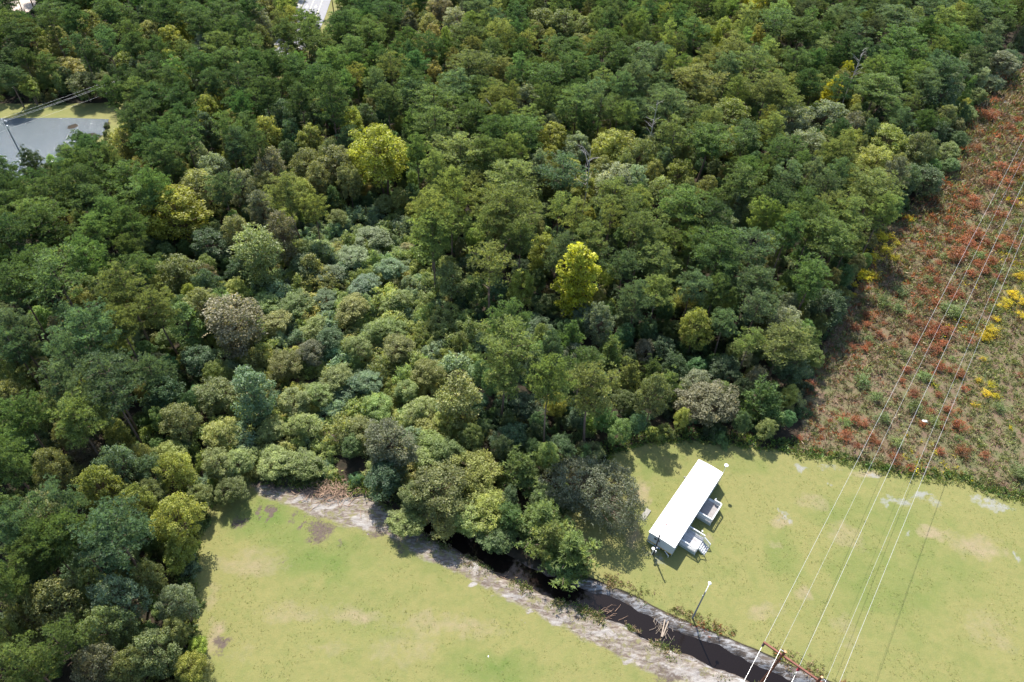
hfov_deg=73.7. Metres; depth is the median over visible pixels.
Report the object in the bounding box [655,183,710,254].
pine tree
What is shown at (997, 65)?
broadleaf tree
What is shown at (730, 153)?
broadleaf tree
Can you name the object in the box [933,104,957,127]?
broadleaf tree
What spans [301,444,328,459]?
vine covered shrub
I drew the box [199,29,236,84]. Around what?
pine tree
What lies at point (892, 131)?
broadleaf tree
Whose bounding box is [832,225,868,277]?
pine tree
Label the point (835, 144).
pine tree
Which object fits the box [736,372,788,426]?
young pine
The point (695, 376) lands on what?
broadleaf tree
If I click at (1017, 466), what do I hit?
brush shrub
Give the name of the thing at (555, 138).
broadleaf tree
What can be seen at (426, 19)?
broadleaf tree
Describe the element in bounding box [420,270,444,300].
vine covered shrub
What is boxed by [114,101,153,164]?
pine tree
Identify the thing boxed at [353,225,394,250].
broadleaf tree
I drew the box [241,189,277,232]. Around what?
broadleaf tree
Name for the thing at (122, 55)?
broadleaf tree
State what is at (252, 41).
pine tree
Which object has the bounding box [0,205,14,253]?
pine tree
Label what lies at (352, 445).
broadleaf tree
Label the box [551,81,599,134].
pine tree
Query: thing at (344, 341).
vine covered shrub
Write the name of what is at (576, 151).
broadleaf tree
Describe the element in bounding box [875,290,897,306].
brush shrub
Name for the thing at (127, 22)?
pine tree
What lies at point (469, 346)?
vine covered shrub
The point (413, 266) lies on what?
vine covered shrub
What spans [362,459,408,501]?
broadleaf tree
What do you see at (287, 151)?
broadleaf tree
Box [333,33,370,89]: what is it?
pine tree
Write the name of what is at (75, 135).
pine tree
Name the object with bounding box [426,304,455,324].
vine covered shrub
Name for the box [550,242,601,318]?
poplar tree
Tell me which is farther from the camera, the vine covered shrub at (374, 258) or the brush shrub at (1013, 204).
the brush shrub at (1013, 204)
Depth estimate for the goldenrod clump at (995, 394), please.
129.65 m
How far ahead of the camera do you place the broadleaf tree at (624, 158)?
167.70 m
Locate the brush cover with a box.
[797,53,1023,496]
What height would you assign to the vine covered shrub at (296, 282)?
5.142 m
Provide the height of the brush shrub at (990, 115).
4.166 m
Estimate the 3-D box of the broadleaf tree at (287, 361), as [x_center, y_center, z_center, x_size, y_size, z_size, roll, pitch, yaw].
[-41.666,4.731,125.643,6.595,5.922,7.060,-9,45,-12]
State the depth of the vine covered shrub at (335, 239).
156.77 m
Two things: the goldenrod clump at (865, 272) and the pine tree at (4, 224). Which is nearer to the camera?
the pine tree at (4, 224)
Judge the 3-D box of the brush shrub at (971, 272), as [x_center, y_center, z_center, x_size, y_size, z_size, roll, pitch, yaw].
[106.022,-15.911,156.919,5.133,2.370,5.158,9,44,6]
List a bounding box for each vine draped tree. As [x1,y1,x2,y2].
[166,300,207,349]
[200,292,268,359]
[226,222,287,289]
[230,364,278,427]
[266,209,299,265]
[433,368,482,429]
[920,77,959,114]
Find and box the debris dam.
[651,617,672,643]
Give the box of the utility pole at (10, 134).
[1,118,20,152]
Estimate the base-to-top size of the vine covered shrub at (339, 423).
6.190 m
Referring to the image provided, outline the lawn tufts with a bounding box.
[201,442,1023,681]
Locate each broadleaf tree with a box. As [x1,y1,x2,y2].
[0,338,31,377]
[0,359,33,419]
[0,378,33,424]
[0,585,62,642]
[0,614,35,656]
[18,73,39,104]
[21,58,46,81]
[28,391,62,431]
[29,574,92,630]
[31,447,81,496]
[45,25,75,56]
[49,56,87,78]
[65,71,102,101]
[69,567,114,609]
[69,640,128,681]
[70,464,127,517]
[74,9,107,44]
[75,605,140,652]
[76,38,105,71]
[90,444,143,494]
[93,71,115,94]
[95,147,125,182]
[105,646,151,681]
[107,123,146,164]
[110,51,134,67]
[111,481,163,527]
[117,115,130,135]
[120,626,182,679]
[128,52,155,71]
[130,155,154,185]
[130,558,168,603]
[132,4,154,32]
[137,451,168,489]
[138,219,172,245]
[138,477,168,509]
[139,374,185,414]
[140,20,166,48]
[148,490,208,548]
[151,450,197,494]
[154,253,205,294]
[154,583,200,625]
[158,24,188,57]
[158,402,203,440]
[160,616,193,647]
[161,47,180,65]
[162,151,184,184]
[162,532,198,575]
[172,66,192,91]
[173,650,207,681]
[178,168,228,217]
[179,344,218,376]
[181,286,224,327]
[184,482,212,511]
[188,109,221,152]
[189,226,232,265]
[190,268,225,297]
[191,376,244,416]
[194,94,222,130]
[196,151,233,188]
[200,446,237,480]
[201,416,241,451]
[204,86,232,117]
[214,473,248,506]
[217,445,258,476]
[220,108,238,149]
[220,122,247,158]
[220,213,250,253]
[223,167,257,207]
[223,255,255,282]
[224,276,248,299]
[238,312,267,340]
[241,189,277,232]
[244,8,272,45]
[250,145,287,186]
[251,291,284,315]
[253,170,281,199]
[254,24,272,54]
[255,115,282,154]
[256,0,279,32]
[256,412,285,442]
[256,444,296,480]
[260,309,291,336]
[264,97,301,131]
[267,348,302,381]
[275,22,289,53]
[276,289,314,316]
[277,387,311,416]
[278,139,298,168]
[281,171,297,205]
[281,412,323,436]
[282,117,303,146]
[287,147,327,184]
[288,446,330,480]
[289,252,316,277]
[291,177,317,213]
[295,100,323,129]
[295,122,325,159]
[295,339,325,366]
[297,239,333,260]
[299,312,335,339]
[301,382,333,407]
[303,161,333,199]
[311,287,336,311]
[313,264,346,286]
[314,325,344,353]
[317,144,356,197]
[318,137,347,185]
[318,362,352,391]
[325,209,350,227]
[335,161,362,208]
[335,292,369,323]
[338,244,369,268]
[338,414,375,446]
[340,105,364,139]
[340,336,372,359]
[341,432,362,459]
[347,146,368,175]
[348,272,381,298]
[348,369,382,394]
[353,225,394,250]
[355,103,378,134]
[358,319,396,344]
[358,392,392,420]
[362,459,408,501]
[364,417,419,470]
[372,257,409,279]
[377,317,406,342]
[378,289,413,312]
[383,333,415,363]
[384,508,431,538]
[392,379,418,402]
[397,480,430,516]
[398,395,436,425]
[401,426,422,447]
[407,2,421,22]
[409,358,446,388]
[409,459,467,522]
[411,411,458,441]
[413,30,423,56]
[414,443,447,475]
[416,10,430,30]
[416,429,450,462]
[419,12,440,33]
[419,36,437,64]
[422,0,444,15]
[425,0,454,33]
[425,23,440,53]
[425,59,442,87]
[429,497,471,540]
[430,81,443,105]
[431,410,461,437]
[432,436,467,468]
[435,260,469,302]
[441,5,468,34]
[444,47,462,70]
[445,497,490,538]
[448,23,462,44]
[449,446,503,499]
[470,483,509,536]
[475,526,519,554]
[483,498,529,534]
[488,421,527,449]
[493,442,544,498]
[507,268,536,311]
[508,390,545,420]
[512,490,575,557]
[515,83,539,113]
[521,312,554,341]
[527,7,559,32]
[527,147,547,189]
[527,231,555,273]
[527,517,567,572]
[529,19,540,44]
[530,21,544,52]
[535,96,556,124]
[536,121,566,154]
[537,327,563,366]
[538,520,601,591]
[540,112,562,137]
[541,39,559,62]
[541,157,567,198]
[543,145,560,166]
[544,555,581,584]
[549,8,575,43]
[554,156,581,191]
[560,342,583,368]
[562,130,591,166]
[567,9,581,32]
[570,172,597,201]
[572,15,591,37]
[572,302,596,326]
[573,32,585,49]
[581,301,614,346]
[582,441,605,460]
[585,127,632,168]
[589,154,614,184]
[613,151,636,173]
[620,137,655,175]
[627,164,648,189]
[633,372,674,421]
[634,338,654,362]
[639,135,661,162]
[643,175,673,215]
[644,159,664,185]
[645,335,675,361]
[652,146,673,177]
[661,32,676,72]
[662,188,687,231]
[664,158,697,188]
[671,132,694,173]
[672,99,700,127]
[674,177,699,211]
[679,306,713,350]
[680,367,711,392]
[684,0,700,17]
[684,57,704,85]
[685,17,707,50]
[694,174,718,215]
[708,353,742,383]
[710,96,757,139]
[712,16,732,42]
[716,211,738,236]
[717,38,729,64]
[720,126,737,163]
[724,187,753,224]
[731,3,745,25]
[731,19,742,31]
[742,0,765,20]
[765,305,802,341]
[770,132,793,159]
[770,349,813,385]
[775,292,797,315]
[776,101,812,137]
[783,99,801,121]
[787,127,827,166]
[799,99,849,132]
[803,287,850,330]
[819,123,835,162]
[827,68,850,101]
[839,111,867,138]
[843,129,862,153]
[845,102,862,130]
[847,134,868,165]
[848,144,892,188]
[856,117,880,152]
[860,110,872,131]
[860,188,887,225]
[868,122,911,161]
[876,167,891,185]
[884,156,911,192]
[890,151,909,173]
[896,164,922,190]
[900,118,922,144]
[901,131,940,165]
[905,162,944,196]
[921,119,952,142]
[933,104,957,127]
[936,141,961,161]
[937,72,965,100]
[948,117,966,133]
[955,53,971,78]
[955,104,977,121]
[968,66,990,88]
[968,87,988,103]
[980,50,1021,75]
[983,74,1006,90]
[1000,49,1023,71]
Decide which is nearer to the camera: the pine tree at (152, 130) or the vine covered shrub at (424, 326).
the vine covered shrub at (424, 326)
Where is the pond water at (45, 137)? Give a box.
[0,118,108,176]
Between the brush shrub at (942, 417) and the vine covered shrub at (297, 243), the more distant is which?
the vine covered shrub at (297, 243)
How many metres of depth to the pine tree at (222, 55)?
192.41 m
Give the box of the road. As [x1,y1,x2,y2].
[278,0,330,52]
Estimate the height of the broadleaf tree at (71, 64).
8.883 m
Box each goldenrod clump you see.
[857,268,874,281]
[862,250,887,264]
[868,268,882,281]
[876,229,893,241]
[876,243,893,254]
[887,250,904,263]
[903,213,914,221]
[976,329,994,343]
[978,321,1004,337]
[982,388,993,397]
[987,379,996,387]
[991,392,1001,398]
[999,295,1016,306]
[1006,287,1023,296]
[1011,269,1023,280]
[1012,294,1023,304]
[1014,311,1023,318]
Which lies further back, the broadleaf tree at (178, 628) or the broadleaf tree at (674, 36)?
the broadleaf tree at (674, 36)
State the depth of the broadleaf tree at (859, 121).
186.16 m
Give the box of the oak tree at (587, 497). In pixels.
[537,453,647,536]
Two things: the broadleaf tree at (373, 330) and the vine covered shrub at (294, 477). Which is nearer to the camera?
the vine covered shrub at (294, 477)
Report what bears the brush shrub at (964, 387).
on the ground at (352, 646)
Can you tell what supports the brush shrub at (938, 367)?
on the ground at (352, 646)
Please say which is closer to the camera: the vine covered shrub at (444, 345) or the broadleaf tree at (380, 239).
the vine covered shrub at (444, 345)
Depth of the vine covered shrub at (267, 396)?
120.20 m
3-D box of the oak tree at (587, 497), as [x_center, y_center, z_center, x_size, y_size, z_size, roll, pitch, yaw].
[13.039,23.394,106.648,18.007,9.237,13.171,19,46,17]
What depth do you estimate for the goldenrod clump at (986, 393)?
129.55 m
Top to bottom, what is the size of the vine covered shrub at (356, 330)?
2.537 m
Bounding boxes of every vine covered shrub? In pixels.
[189,414,237,460]
[191,472,210,484]
[194,449,206,476]
[202,335,219,348]
[206,478,218,499]
[210,442,243,464]
[211,348,236,364]
[217,359,242,376]
[221,420,260,453]
[226,368,237,386]
[233,346,266,372]
[234,284,256,306]
[241,465,261,485]
[247,433,268,449]
[248,281,270,294]
[248,445,259,460]
[251,334,289,366]
[255,347,272,367]
[255,452,280,480]
[257,287,266,295]
[258,438,286,456]
[261,316,289,338]
[262,389,283,414]
[263,366,279,383]
[264,278,300,308]
[265,381,282,391]
[266,269,283,283]
[268,330,291,350]
[271,406,284,423]
[276,348,294,375]
[277,277,292,299]
[279,371,309,385]
[280,441,296,451]
[282,381,311,405]
[283,270,299,287]
[283,425,295,440]
[284,328,306,345]
[286,315,298,332]
[286,435,309,450]
[288,457,313,482]
[291,252,325,293]
[291,272,313,292]
[292,317,308,331]
[294,226,317,241]
[294,239,309,256]
[294,347,318,379]
[294,404,315,429]
[295,287,329,324]
[298,380,308,389]
[300,431,327,449]
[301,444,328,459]
[307,357,327,379]
[308,310,343,341]
[308,409,364,456]
[308,435,337,456]
[309,220,329,234]
[309,227,324,239]
[310,239,343,267]
[311,458,330,477]
[313,266,348,294]
[313,345,357,372]
[313,363,340,386]
[315,389,342,403]
[316,257,329,269]
[316,398,347,420]
[320,240,345,260]
[323,222,344,240]
[323,288,347,310]
[323,445,338,462]
[325,195,358,222]
[330,238,342,244]
[330,298,343,312]
[335,260,372,279]
[335,375,365,406]
[336,229,368,254]
[336,318,357,333]
[338,269,348,287]
[339,204,379,227]
[339,218,354,236]
[339,334,353,354]
[341,390,399,426]
[342,268,364,289]
[345,327,363,336]
[345,359,366,370]
[345,368,360,376]
[347,304,373,324]
[348,433,371,459]
[349,315,369,334]
[350,223,362,235]
[356,458,372,480]
[357,344,379,360]
[358,249,380,269]
[359,292,378,321]
[359,328,374,344]
[360,239,378,255]
[361,220,377,226]
[363,204,385,225]
[363,352,396,394]
[364,265,381,282]
[367,344,399,367]
[367,412,398,443]
[368,282,411,319]
[372,262,389,284]
[373,220,397,248]
[375,238,392,252]
[376,310,416,335]
[378,251,394,263]
[378,272,387,288]
[381,378,399,391]
[381,381,393,396]
[382,214,395,222]
[383,245,409,263]
[383,275,406,291]
[385,209,404,220]
[385,215,413,243]
[386,385,409,408]
[388,349,425,379]
[390,405,403,420]
[390,420,410,433]
[391,235,401,245]
[391,363,420,387]
[391,463,417,491]
[394,305,416,318]
[396,406,415,427]
[397,258,412,268]
[399,242,413,255]
[400,235,414,244]
[400,271,410,281]
[400,403,443,432]
[401,225,426,244]
[403,286,422,308]
[404,333,417,346]
[405,262,419,275]
[407,240,443,275]
[409,299,431,313]
[410,259,423,273]
[410,273,430,288]
[410,307,429,326]
[411,320,434,343]
[413,289,440,306]
[414,332,433,350]
[416,301,438,319]
[418,383,439,399]
[419,266,431,274]
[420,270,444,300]
[421,319,468,348]
[421,338,443,361]
[425,319,440,335]
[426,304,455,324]
[427,299,445,305]
[430,388,456,402]
[431,377,452,389]
[434,348,453,362]
[434,351,476,390]
[435,290,442,300]
[435,338,449,350]
[439,301,462,322]
[443,317,455,331]
[452,331,471,352]
[456,308,477,329]
[456,430,465,446]
[457,318,490,348]
[462,342,475,353]
[467,364,486,387]
[469,333,489,354]
[469,351,491,366]
[489,328,504,349]
[500,338,530,364]
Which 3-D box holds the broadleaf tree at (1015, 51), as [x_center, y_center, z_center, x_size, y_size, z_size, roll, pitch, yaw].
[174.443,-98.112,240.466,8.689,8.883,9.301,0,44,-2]
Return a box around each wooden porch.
[679,526,710,555]
[697,498,721,525]
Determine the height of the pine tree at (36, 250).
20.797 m
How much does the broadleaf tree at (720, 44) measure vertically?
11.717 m
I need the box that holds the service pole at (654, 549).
[651,534,661,555]
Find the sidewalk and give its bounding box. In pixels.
[274,0,303,44]
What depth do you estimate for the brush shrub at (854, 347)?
137.94 m
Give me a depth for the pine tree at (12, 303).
125.76 m
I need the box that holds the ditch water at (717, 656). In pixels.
[423,518,790,681]
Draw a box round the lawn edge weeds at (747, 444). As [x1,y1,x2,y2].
[519,426,1023,536]
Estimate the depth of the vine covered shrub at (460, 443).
116.19 m
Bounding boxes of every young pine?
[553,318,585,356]
[556,543,590,582]
[595,330,631,375]
[611,358,640,394]
[636,353,662,387]
[659,364,685,409]
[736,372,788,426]
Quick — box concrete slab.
[640,508,650,518]
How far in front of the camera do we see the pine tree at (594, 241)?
137.91 m
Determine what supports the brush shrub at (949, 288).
on the ground at (352, 646)
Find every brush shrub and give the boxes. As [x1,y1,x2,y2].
[832,417,853,428]
[838,426,860,444]
[843,411,866,425]
[847,321,864,330]
[849,343,857,350]
[849,368,876,395]
[851,442,860,448]
[859,334,874,342]
[861,308,878,323]
[861,418,872,426]
[862,321,872,328]
[865,387,890,410]
[866,429,877,442]
[871,407,896,428]
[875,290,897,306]
[882,452,905,464]
[888,435,914,455]
[889,281,912,297]
[890,300,908,315]
[894,346,915,359]
[900,364,915,373]
[903,396,928,418]
[905,332,918,342]
[906,462,916,470]
[907,387,926,400]
[911,337,922,345]
[913,298,926,307]
[915,317,930,327]
[915,367,936,381]
[916,284,934,296]
[917,418,927,427]
[920,246,934,255]
[922,274,935,282]
[922,324,946,339]
[924,263,934,272]
[924,406,937,414]
[925,320,946,334]
[925,342,945,357]
[926,358,948,371]
[926,410,948,431]
[927,297,940,303]
[927,298,978,326]
[933,274,944,283]
[933,322,955,335]
[933,391,944,398]
[933,446,946,455]
[934,250,949,260]
[936,338,952,353]
[938,301,962,315]
[938,411,947,420]
[942,215,956,222]
[942,245,971,260]
[942,403,957,414]
[944,283,957,293]
[947,442,976,459]
[948,292,962,302]
[951,417,976,431]
[952,366,967,377]
[952,432,972,445]
[953,288,971,298]
[956,232,978,245]
[956,247,971,256]
[958,186,969,194]
[960,383,971,392]
[962,191,986,202]
[962,335,978,345]
[963,224,991,238]
[964,247,996,259]
[964,267,983,279]
[965,198,988,211]
[967,258,995,275]
[969,141,984,151]
[970,244,985,252]
[971,257,985,264]
[974,106,991,114]
[977,449,992,463]
[979,109,1004,121]
[982,179,998,186]
[984,255,1002,267]
[986,169,1008,180]
[986,398,1013,420]
[988,276,998,285]
[990,234,1015,241]
[992,159,1008,171]
[992,273,1003,281]
[993,206,1010,217]
[993,242,1006,251]
[998,240,1011,249]
[998,459,1023,485]
[1004,175,1015,184]
[1005,240,1019,247]
[1006,465,1023,480]
[1008,198,1019,205]
[1009,165,1023,176]
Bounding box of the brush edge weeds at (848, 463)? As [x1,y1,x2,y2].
[786,442,1023,504]
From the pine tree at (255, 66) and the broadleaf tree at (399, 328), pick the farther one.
the pine tree at (255, 66)
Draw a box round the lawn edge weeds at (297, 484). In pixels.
[163,467,394,681]
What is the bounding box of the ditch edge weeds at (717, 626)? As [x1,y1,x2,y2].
[604,573,861,681]
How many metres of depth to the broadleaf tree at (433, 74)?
204.67 m
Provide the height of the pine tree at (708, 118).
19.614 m
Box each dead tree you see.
[575,143,599,222]
[644,101,661,166]
[842,48,865,103]
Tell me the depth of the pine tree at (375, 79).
185.91 m
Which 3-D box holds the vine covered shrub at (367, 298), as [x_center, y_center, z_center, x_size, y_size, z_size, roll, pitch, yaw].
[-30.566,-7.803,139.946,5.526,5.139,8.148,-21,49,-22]
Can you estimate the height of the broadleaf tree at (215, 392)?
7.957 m
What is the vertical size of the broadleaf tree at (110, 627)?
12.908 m
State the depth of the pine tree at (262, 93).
177.16 m
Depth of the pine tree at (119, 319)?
116.49 m
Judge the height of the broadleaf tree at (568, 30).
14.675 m
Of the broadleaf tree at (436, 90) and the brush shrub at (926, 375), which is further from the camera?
the broadleaf tree at (436, 90)
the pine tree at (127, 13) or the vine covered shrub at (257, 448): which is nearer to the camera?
the vine covered shrub at (257, 448)
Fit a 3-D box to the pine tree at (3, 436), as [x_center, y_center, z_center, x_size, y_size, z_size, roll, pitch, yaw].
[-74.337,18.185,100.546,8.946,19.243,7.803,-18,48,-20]
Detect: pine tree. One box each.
[0,7,26,45]
[0,46,27,73]
[0,62,28,107]
[0,155,26,198]
[0,170,36,245]
[0,188,34,244]
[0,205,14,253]
[0,212,51,258]
[0,258,49,342]
[0,263,25,326]
[0,302,50,380]
[0,324,42,390]
[0,388,51,460]
[0,422,34,489]
[0,439,33,491]
[0,491,61,581]
[0,529,72,605]
[0,554,30,605]
[0,630,58,681]
[1,19,37,61]
[5,195,64,269]
[5,197,78,267]
[10,166,61,233]
[10,248,56,307]
[11,242,64,303]
[17,513,74,574]
[17,611,100,681]
[25,173,79,240]
[27,0,65,25]
[27,355,100,443]
[29,474,101,553]
[38,505,105,574]
[40,296,126,384]
[42,332,100,416]
[46,386,109,456]
[47,160,86,228]
[50,299,93,358]
[55,142,91,182]
[58,3,88,40]
[59,31,96,72]
[60,161,114,246]
[61,230,111,296]
[65,181,118,254]
[66,129,91,164]
[70,347,145,431]
[71,133,116,207]
[72,144,111,194]
[73,210,115,264]
[81,47,111,71]
[83,369,142,443]
[84,193,129,262]
[88,73,129,109]
[88,260,151,341]
[90,0,123,42]
[92,158,153,228]
[94,143,126,203]
[99,2,140,27]
[102,302,140,361]
[110,204,152,274]
[111,16,144,41]
[112,250,158,287]
[113,231,150,279]
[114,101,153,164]
[114,176,163,215]
[118,31,153,72]
[118,73,160,126]
[118,95,164,126]
[122,63,162,114]
[122,282,180,354]
[124,126,155,175]
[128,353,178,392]
[130,122,178,195]
[131,81,179,115]
[136,162,175,244]
[137,50,169,77]
[139,32,178,72]
[141,137,186,206]
[146,0,184,57]
[153,63,194,116]
[164,101,200,137]
[165,81,199,124]
[165,116,204,169]
[174,0,201,43]
[178,6,218,41]
[181,51,220,84]
[182,44,208,84]
[197,65,228,103]
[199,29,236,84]
[203,0,246,33]
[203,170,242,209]
[211,109,244,168]
[212,46,246,84]
[215,15,246,61]
[220,85,256,115]
[221,62,257,95]
[222,124,254,177]
[232,31,264,57]
[232,110,264,162]
[234,0,264,19]
[234,59,265,105]
[238,126,269,169]
[239,47,269,75]
[243,74,280,115]
[258,48,292,107]
[260,170,307,238]
[264,8,287,45]
[268,16,306,52]
[274,70,302,99]
[277,53,310,112]
[282,81,313,132]
[288,5,321,60]
[293,15,325,63]
[299,62,334,133]
[299,192,330,239]
[302,31,336,74]
[310,65,353,140]
[314,45,350,84]
[314,85,350,139]
[315,46,346,98]
[325,9,359,46]
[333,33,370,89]
[333,124,360,148]
[349,16,388,65]
[361,66,389,114]
[367,82,403,129]
[370,0,405,40]
[372,48,409,103]
[389,76,427,107]
[392,62,422,111]
[393,24,424,58]
[401,106,422,136]
[405,187,449,272]
[406,82,466,146]
[407,103,463,165]
[407,207,462,291]
[412,66,431,104]
[414,28,446,64]
[419,148,449,202]
[420,183,446,241]
[432,164,465,204]
[435,67,479,130]
[437,197,468,262]
[444,186,474,253]
[448,18,492,52]
[453,96,496,160]
[459,0,493,22]
[459,168,490,220]
[461,74,497,103]
[463,134,507,196]
[463,239,523,317]
[464,182,508,237]
[466,205,509,269]
[472,37,507,80]
[474,185,545,276]
[476,114,513,176]
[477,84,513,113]
[480,348,531,414]
[482,15,514,54]
[483,55,513,82]
[484,294,534,354]
[485,77,507,98]
[489,98,517,138]
[498,110,543,173]
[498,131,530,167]
[498,221,538,271]
[503,0,528,29]
[509,197,544,240]
[516,103,546,143]
[524,61,567,97]
[524,352,579,441]
[530,80,560,123]
[532,149,598,225]
[537,33,569,83]
[540,230,583,300]
[541,190,579,236]
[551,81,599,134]
[555,50,591,83]
[555,197,589,239]
[555,345,606,407]
[557,85,575,129]
[561,36,592,56]
[565,51,590,79]
[571,217,608,272]
[583,90,617,147]
[583,178,635,245]
[586,53,606,88]
[588,29,622,74]
[590,28,617,62]
[597,175,637,242]
[598,246,645,308]
[600,92,626,128]
[601,199,624,259]
[603,41,636,92]
[605,70,637,126]
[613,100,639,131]
[613,276,655,323]
[616,192,657,253]
[617,56,656,100]
[620,208,669,291]
[621,40,665,92]
[625,95,650,136]
[625,184,653,248]
[626,181,649,204]
[633,238,682,296]
[642,80,675,133]
[642,87,691,142]
[642,270,677,322]
[646,69,673,91]
[651,43,668,79]
[654,113,699,158]
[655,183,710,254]
[655,226,684,270]
[674,266,715,319]
[676,15,714,53]
[679,225,707,270]
[681,121,746,187]
[684,197,734,261]
[688,103,726,150]
[688,224,753,292]
[694,40,720,66]
[695,108,724,175]
[700,187,728,220]
[701,269,734,316]
[708,50,742,103]
[709,306,740,355]
[720,161,767,208]
[721,40,753,90]
[721,118,770,161]
[723,73,752,102]
[728,226,783,293]
[729,326,768,370]
[732,45,784,104]
[734,261,786,324]
[735,154,769,179]
[739,288,781,342]
[740,71,789,119]
[741,43,768,70]
[751,180,798,233]
[752,313,817,379]
[755,110,786,158]
[756,6,796,36]
[758,133,799,170]
[762,68,790,110]
[766,84,808,127]
[769,210,809,275]
[770,201,806,266]
[771,158,810,191]
[776,46,816,105]
[778,133,810,172]
[783,186,818,256]
[786,149,813,187]
[791,252,836,311]
[794,67,826,101]
[794,199,838,273]
[794,323,821,352]
[802,213,858,265]
[804,73,829,112]
[809,168,847,202]
[813,135,860,198]
[814,190,854,256]
[822,157,854,195]
[826,194,872,263]
[828,72,860,108]
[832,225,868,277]
[835,127,858,157]
[838,161,874,205]
[840,16,875,68]
[845,166,907,214]
[847,37,877,75]
[862,191,902,252]
[867,48,895,72]
[872,3,924,28]
[874,76,901,117]
[877,22,929,56]
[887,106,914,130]
[902,59,938,101]
[907,67,944,111]
[911,0,955,22]
[920,50,972,111]
[931,5,971,36]
[932,22,970,52]
[959,44,991,85]
[965,0,1001,30]
[985,0,1017,32]
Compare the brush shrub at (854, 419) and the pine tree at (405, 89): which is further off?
the pine tree at (405, 89)
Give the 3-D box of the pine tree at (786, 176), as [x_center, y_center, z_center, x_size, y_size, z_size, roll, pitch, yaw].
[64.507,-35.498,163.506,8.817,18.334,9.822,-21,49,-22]
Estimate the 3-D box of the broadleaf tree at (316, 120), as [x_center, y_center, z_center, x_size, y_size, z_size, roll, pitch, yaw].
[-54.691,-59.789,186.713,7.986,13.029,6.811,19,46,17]
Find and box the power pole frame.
[760,641,825,681]
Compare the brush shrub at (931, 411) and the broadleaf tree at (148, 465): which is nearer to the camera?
the broadleaf tree at (148, 465)
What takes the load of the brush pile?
on the ground at (352, 646)
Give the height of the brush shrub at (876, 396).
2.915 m
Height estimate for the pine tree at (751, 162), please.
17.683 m
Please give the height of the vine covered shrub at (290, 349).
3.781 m
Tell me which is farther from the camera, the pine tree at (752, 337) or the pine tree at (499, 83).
the pine tree at (499, 83)
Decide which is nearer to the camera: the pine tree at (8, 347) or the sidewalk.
the pine tree at (8, 347)
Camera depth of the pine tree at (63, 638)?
78.31 m
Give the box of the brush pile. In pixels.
[291,478,366,513]
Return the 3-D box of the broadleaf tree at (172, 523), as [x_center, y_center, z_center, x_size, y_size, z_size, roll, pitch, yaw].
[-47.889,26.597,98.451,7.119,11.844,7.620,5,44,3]
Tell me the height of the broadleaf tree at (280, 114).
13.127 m
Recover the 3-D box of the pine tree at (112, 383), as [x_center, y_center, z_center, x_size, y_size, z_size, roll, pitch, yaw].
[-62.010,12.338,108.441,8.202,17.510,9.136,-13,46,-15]
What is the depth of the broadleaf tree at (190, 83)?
199.75 m
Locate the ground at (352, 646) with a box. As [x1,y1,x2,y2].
[0,0,1023,681]
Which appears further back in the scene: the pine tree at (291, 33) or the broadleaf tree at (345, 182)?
the pine tree at (291, 33)
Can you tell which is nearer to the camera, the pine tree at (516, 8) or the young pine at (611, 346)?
the young pine at (611, 346)
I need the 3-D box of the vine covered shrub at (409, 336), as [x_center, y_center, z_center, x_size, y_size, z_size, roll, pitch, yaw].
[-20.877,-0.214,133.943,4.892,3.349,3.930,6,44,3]
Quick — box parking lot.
[1,0,36,11]
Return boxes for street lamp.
[692,581,711,618]
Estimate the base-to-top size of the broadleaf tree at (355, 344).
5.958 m
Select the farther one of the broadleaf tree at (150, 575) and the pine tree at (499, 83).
the pine tree at (499, 83)
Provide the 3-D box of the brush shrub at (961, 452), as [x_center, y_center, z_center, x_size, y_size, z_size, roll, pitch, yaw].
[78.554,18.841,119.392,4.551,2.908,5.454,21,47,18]
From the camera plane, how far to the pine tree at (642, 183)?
155.36 m
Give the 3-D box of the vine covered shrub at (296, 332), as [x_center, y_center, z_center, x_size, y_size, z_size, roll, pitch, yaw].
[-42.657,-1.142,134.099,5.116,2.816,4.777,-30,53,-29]
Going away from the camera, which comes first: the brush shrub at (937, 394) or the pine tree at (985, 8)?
the brush shrub at (937, 394)
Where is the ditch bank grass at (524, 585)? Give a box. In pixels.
[417,529,758,681]
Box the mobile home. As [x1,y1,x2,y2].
[647,459,722,556]
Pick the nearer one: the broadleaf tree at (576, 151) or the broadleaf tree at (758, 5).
the broadleaf tree at (576, 151)
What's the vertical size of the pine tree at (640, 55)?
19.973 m
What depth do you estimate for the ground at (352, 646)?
102.59 m
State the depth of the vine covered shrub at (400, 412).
119.88 m
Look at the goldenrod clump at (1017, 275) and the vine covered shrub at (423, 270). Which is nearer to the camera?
the vine covered shrub at (423, 270)
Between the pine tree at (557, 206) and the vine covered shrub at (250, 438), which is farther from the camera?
the pine tree at (557, 206)
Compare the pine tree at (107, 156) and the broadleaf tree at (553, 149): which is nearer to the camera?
the pine tree at (107, 156)
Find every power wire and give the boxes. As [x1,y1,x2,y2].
[765,154,1015,639]
[781,273,965,647]
[799,189,1020,665]
[826,219,1023,679]
[840,238,1022,679]

